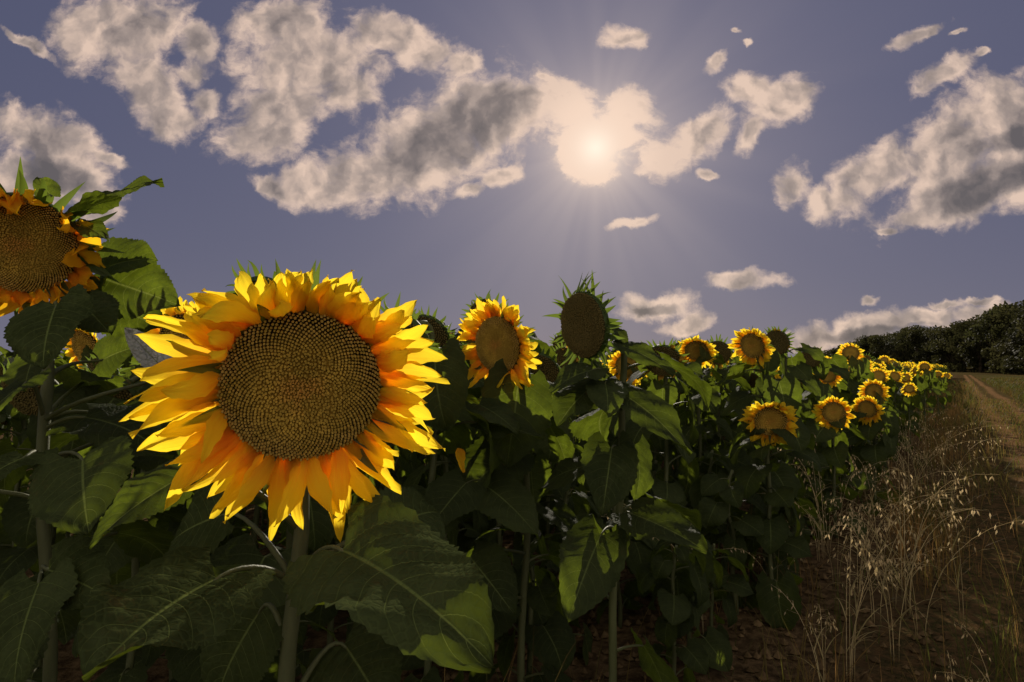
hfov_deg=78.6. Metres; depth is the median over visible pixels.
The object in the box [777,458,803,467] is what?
sunflower
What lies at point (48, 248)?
sunflower
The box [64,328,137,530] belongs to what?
sunflower
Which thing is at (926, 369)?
sunflower
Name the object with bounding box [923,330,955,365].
tree
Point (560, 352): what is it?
sunflower
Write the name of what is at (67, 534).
sunflower
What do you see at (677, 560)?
wild oat
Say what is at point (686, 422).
sunflower
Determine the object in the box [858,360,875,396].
sunflower
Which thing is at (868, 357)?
sunflower
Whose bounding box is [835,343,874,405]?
sunflower
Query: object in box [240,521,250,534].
sunflower
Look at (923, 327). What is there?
tree
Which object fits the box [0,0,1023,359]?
sky
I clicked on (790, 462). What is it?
sunflower
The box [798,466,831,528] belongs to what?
sunflower
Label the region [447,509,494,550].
sunflower
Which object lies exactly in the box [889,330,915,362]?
tree
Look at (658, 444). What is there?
sunflower
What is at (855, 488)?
sunflower
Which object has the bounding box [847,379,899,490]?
sunflower
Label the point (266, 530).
sunflower
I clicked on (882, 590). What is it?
wild oat
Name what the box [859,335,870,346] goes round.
tree
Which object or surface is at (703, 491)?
sunflower
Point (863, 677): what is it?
soil clods
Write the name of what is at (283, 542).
sunflower
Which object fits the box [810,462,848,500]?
sunflower
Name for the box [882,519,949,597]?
wild oat
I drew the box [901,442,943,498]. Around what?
wild oat
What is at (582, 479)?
sunflower
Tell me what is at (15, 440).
sunflower
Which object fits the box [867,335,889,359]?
tree
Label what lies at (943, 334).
tree
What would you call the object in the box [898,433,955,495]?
wild oat
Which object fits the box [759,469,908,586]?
wild oat
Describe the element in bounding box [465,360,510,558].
sunflower
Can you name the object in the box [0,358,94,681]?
sunflower
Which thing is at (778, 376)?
sunflower
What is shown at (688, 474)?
sunflower
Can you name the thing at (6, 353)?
sunflower
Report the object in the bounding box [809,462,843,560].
wild oat
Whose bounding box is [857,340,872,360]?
tree
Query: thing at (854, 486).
wild oat
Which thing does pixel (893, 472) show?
wild oat
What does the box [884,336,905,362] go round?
tree
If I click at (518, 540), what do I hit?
sunflower
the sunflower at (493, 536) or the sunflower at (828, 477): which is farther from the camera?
the sunflower at (828, 477)
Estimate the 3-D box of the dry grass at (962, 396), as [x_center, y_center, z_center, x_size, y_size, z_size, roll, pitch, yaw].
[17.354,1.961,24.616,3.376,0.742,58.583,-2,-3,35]
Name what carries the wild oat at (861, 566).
on the ground at (158, 669)
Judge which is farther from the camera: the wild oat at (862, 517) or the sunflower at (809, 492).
the sunflower at (809, 492)
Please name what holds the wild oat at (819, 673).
on the ground at (158, 669)
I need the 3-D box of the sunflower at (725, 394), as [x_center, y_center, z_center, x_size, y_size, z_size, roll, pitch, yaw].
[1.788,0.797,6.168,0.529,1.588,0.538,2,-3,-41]
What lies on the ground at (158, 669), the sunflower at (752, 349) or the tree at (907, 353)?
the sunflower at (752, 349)
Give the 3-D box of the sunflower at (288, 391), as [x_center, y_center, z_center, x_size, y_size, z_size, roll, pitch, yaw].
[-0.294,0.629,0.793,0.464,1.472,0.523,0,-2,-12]
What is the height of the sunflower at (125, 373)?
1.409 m
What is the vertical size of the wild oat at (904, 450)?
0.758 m
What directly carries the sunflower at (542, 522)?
on the ground at (158, 669)
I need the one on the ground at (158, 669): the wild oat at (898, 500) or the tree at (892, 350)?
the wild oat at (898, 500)
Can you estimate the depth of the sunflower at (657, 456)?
6.37 m
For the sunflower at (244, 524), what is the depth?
4.33 m
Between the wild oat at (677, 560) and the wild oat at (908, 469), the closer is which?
the wild oat at (677, 560)
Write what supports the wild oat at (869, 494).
on the ground at (158, 669)
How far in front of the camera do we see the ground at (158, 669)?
3.27 m
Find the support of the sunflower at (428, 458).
on the ground at (158, 669)
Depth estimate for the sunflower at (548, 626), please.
2.34 m
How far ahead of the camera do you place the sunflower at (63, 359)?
4.97 m
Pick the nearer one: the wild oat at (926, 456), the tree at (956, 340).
the wild oat at (926, 456)
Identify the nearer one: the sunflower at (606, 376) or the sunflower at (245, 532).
the sunflower at (245, 532)
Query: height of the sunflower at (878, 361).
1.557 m
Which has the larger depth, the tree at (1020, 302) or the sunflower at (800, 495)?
the tree at (1020, 302)
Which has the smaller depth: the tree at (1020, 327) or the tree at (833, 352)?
the tree at (1020, 327)
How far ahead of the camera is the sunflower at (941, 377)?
14.02 m
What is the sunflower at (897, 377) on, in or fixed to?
on the ground at (158, 669)
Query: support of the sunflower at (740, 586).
on the ground at (158, 669)
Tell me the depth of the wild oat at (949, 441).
7.71 m
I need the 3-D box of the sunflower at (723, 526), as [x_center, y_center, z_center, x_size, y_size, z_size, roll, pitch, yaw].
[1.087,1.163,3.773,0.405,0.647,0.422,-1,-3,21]
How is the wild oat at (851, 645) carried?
on the ground at (158, 669)
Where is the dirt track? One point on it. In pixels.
(982, 386)
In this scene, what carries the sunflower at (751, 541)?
on the ground at (158, 669)
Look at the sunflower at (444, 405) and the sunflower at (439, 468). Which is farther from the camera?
the sunflower at (439, 468)
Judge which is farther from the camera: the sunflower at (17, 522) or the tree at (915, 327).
the tree at (915, 327)
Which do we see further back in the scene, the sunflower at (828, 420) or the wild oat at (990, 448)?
the wild oat at (990, 448)
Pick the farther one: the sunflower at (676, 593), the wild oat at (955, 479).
the wild oat at (955, 479)
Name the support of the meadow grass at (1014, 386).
on the ground at (158, 669)
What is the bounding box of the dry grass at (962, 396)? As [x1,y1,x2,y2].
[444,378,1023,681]
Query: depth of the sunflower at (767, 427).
3.19 m
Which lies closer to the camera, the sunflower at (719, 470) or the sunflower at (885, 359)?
the sunflower at (719, 470)
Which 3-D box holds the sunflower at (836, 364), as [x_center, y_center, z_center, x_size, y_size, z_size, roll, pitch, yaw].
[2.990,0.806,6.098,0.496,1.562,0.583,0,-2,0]
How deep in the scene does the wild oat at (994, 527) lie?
2.96 m
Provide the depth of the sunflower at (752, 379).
5.08 m
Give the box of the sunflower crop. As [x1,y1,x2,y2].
[423,353,947,478]
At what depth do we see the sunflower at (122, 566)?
1.83 m
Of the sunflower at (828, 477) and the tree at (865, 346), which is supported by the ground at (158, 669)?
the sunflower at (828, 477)
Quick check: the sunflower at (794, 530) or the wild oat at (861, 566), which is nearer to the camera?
the wild oat at (861, 566)
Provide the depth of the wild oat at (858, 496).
4.99 m
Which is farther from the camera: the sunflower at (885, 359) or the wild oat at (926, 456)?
the sunflower at (885, 359)
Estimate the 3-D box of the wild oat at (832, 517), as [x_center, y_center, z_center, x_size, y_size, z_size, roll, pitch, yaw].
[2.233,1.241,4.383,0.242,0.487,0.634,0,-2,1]
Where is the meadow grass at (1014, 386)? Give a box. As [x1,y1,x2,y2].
[980,376,1023,401]
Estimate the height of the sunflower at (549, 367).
1.501 m
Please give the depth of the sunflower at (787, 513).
3.81 m
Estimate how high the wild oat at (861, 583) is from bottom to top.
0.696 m
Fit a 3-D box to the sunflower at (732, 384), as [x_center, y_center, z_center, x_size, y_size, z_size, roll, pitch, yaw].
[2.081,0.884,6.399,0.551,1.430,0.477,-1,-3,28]
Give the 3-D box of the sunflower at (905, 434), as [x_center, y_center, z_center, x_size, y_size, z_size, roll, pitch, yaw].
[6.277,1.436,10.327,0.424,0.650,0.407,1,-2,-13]
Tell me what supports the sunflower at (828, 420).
on the ground at (158, 669)
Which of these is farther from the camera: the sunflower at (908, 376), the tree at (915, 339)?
the tree at (915, 339)
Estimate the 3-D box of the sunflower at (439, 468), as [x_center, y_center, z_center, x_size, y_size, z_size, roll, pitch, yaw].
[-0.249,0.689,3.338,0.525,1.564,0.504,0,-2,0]
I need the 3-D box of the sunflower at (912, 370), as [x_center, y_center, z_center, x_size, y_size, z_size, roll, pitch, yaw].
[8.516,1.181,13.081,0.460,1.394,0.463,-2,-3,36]
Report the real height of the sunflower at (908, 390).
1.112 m
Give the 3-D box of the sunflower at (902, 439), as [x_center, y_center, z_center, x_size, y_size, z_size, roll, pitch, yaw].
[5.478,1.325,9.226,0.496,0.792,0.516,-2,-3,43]
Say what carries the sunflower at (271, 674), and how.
on the ground at (158, 669)
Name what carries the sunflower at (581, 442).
on the ground at (158, 669)
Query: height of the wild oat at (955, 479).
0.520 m
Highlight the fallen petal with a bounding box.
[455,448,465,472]
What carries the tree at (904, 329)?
on the hill
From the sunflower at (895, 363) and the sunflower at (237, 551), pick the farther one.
the sunflower at (895, 363)
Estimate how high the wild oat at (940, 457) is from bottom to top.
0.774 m
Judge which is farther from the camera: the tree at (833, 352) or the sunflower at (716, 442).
the tree at (833, 352)
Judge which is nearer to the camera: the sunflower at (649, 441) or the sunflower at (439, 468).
the sunflower at (439, 468)
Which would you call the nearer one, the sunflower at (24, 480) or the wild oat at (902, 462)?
the sunflower at (24, 480)
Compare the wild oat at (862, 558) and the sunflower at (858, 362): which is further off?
the sunflower at (858, 362)
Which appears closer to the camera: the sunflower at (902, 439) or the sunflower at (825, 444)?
the sunflower at (825, 444)
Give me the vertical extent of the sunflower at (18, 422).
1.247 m
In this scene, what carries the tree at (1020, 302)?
on the hill
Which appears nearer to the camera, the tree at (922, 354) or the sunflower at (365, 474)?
the sunflower at (365, 474)
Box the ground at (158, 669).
[0,375,1023,681]
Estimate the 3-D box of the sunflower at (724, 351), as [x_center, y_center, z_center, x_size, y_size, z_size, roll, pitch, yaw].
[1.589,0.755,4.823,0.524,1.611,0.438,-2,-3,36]
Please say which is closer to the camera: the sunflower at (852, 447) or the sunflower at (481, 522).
the sunflower at (481, 522)
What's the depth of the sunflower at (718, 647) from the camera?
2.64 m
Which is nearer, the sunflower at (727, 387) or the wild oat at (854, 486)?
the wild oat at (854, 486)
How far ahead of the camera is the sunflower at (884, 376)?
8.21 m
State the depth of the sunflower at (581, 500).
2.83 m
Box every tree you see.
[828,350,837,356]
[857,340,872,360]
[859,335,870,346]
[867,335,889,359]
[871,332,896,358]
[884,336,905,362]
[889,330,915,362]
[891,326,909,350]
[897,325,925,344]
[905,329,927,361]
[908,329,935,363]
[918,326,935,355]
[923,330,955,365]
[927,326,969,370]
[943,319,985,371]
[957,314,1002,372]
[965,308,1012,372]
[976,300,1018,364]
[988,304,1023,374]
[993,304,1023,373]
[1014,300,1023,365]
[1016,316,1023,359]
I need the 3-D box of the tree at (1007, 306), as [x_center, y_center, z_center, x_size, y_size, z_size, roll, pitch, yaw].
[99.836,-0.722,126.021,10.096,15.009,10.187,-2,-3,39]
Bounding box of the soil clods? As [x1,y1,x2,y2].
[317,417,1023,681]
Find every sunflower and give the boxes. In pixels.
[0,157,180,681]
[0,346,15,441]
[0,352,35,478]
[0,357,61,577]
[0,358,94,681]
[0,402,65,574]
[0,424,8,549]
[11,349,70,482]
[50,363,186,681]
[55,366,70,537]
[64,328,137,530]
[71,365,131,536]
[76,354,140,608]
[77,259,494,681]
[107,362,242,681]
[145,296,268,681]
[210,258,347,679]
[213,482,268,548]
[226,504,307,681]
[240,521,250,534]
[241,520,258,548]
[250,525,309,554]
[277,486,381,676]
[346,457,426,639]
[357,291,500,681]
[358,468,382,489]
[398,306,501,670]
[417,429,481,465]
[417,453,427,486]
[424,296,577,681]
[425,452,472,519]
[426,323,482,533]
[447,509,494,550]
[461,291,556,644]
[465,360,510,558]
[468,534,576,681]
[494,344,598,628]
[513,492,544,549]
[530,483,604,665]
[532,470,577,581]
[538,272,711,681]
[549,330,602,500]
[551,342,601,527]
[555,474,612,531]
[596,498,660,627]
[598,347,617,379]
[602,364,611,433]
[605,351,669,519]
[607,377,653,520]
[624,338,704,598]
[625,460,686,598]
[636,545,709,681]
[647,378,677,477]
[650,539,732,671]
[652,454,661,465]
[658,373,697,481]
[670,334,749,507]
[672,339,710,444]
[676,500,726,563]
[686,364,728,449]
[687,334,751,543]
[689,469,766,614]
[690,538,753,640]
[691,432,730,538]
[696,450,746,569]
[702,366,737,443]
[713,399,821,629]
[714,326,818,573]
[721,370,772,504]
[726,363,749,460]
[726,441,762,501]
[735,501,795,589]
[747,480,803,571]
[748,326,830,526]
[751,367,781,401]
[751,367,796,467]
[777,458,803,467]
[783,466,818,539]
[789,514,804,538]
[791,462,824,542]
[796,345,849,475]
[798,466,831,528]
[800,395,874,539]
[802,371,854,477]
[809,450,831,521]
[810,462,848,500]
[811,441,847,507]
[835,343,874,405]
[842,458,857,498]
[843,424,865,478]
[845,395,903,515]
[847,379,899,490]
[848,445,862,486]
[854,367,895,461]
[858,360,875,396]
[863,353,879,367]
[873,358,882,363]
[877,355,892,390]
[887,370,910,440]
[892,361,900,391]
[895,372,919,436]
[896,382,925,456]
[896,419,902,450]
[898,425,907,442]
[909,365,931,427]
[913,361,942,434]
[928,370,950,423]
[935,372,955,412]
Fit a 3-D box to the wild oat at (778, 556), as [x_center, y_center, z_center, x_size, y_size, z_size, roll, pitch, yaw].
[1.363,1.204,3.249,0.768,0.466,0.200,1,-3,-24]
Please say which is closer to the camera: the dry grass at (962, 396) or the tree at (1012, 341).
the dry grass at (962, 396)
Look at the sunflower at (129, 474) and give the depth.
4.11 m
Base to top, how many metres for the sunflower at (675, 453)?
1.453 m
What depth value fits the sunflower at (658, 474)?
3.51 m
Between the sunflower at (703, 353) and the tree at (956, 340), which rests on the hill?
the tree at (956, 340)
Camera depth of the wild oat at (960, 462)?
5.64 m
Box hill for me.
[947,367,1023,375]
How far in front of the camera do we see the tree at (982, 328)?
116.93 m
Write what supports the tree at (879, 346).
on the hill
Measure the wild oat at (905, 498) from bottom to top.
0.717 m
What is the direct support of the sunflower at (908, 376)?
on the ground at (158, 669)
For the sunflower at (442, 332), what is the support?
on the ground at (158, 669)
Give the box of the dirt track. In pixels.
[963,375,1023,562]
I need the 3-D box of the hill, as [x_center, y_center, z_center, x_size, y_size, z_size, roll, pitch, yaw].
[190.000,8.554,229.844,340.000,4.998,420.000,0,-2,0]
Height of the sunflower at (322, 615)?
1.475 m
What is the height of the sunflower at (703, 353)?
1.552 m
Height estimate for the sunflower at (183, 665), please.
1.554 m
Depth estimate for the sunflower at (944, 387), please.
17.03 m
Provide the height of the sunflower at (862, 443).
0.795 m
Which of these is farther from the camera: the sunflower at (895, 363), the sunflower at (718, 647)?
the sunflower at (895, 363)
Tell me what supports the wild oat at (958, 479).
on the ground at (158, 669)
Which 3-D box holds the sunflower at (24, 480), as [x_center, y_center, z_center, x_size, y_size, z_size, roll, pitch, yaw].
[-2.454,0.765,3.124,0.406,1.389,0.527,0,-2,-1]
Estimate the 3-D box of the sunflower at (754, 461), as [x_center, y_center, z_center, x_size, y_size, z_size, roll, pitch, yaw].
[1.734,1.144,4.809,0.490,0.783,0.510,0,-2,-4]
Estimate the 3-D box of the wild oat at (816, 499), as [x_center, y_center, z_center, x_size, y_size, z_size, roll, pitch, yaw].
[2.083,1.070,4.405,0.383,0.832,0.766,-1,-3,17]
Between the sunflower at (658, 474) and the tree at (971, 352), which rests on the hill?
the tree at (971, 352)
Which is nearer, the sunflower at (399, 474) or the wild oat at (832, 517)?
the sunflower at (399, 474)
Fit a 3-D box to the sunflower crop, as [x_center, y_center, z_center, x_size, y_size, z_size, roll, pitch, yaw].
[25.942,2.318,42.205,5.071,1.711,92.310,-2,-3,36]
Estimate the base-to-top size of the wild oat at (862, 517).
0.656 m
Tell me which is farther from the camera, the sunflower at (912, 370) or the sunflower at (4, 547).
the sunflower at (912, 370)
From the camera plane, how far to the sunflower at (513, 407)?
2.03 m
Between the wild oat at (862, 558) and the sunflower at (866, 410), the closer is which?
the wild oat at (862, 558)
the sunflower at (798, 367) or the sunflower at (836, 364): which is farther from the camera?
the sunflower at (836, 364)
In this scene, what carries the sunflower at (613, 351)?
on the ground at (158, 669)
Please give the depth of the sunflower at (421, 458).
3.89 m
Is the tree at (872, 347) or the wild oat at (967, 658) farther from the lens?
the tree at (872, 347)
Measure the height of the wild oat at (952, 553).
0.686 m
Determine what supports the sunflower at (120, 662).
on the ground at (158, 669)
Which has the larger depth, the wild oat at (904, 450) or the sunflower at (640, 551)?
the wild oat at (904, 450)
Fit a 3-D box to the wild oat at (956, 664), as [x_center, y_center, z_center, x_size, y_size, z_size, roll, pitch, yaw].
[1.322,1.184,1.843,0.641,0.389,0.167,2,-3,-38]
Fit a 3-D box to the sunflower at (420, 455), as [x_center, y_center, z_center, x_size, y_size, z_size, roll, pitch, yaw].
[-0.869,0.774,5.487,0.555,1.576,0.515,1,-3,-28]
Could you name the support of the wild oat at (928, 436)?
on the ground at (158, 669)
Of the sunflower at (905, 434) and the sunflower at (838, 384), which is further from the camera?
the sunflower at (905, 434)
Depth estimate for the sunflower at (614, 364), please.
4.21 m
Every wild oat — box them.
[571,489,724,633]
[729,521,820,573]
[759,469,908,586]
[771,584,847,681]
[777,435,830,558]
[800,503,1023,643]
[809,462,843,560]
[814,476,868,554]
[825,497,911,603]
[827,510,899,681]
[828,487,962,625]
[830,461,898,529]
[830,551,924,673]
[841,508,973,664]
[845,469,969,570]
[847,461,885,504]
[849,460,887,538]
[850,454,955,567]
[852,501,906,599]
[871,468,990,597]
[877,416,919,483]
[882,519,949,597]
[893,472,998,617]
[894,436,914,493]
[896,425,1007,500]
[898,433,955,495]
[899,435,938,484]
[899,455,920,490]
[900,412,965,464]
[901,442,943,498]
[911,484,998,625]
[922,428,1000,508]
[935,621,990,681]
[937,423,972,462]
[938,460,967,503]
[945,652,989,681]
[972,432,1000,466]
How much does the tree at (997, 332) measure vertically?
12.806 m
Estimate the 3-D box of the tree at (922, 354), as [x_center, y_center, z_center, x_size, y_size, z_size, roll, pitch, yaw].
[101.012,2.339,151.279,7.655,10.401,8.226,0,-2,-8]

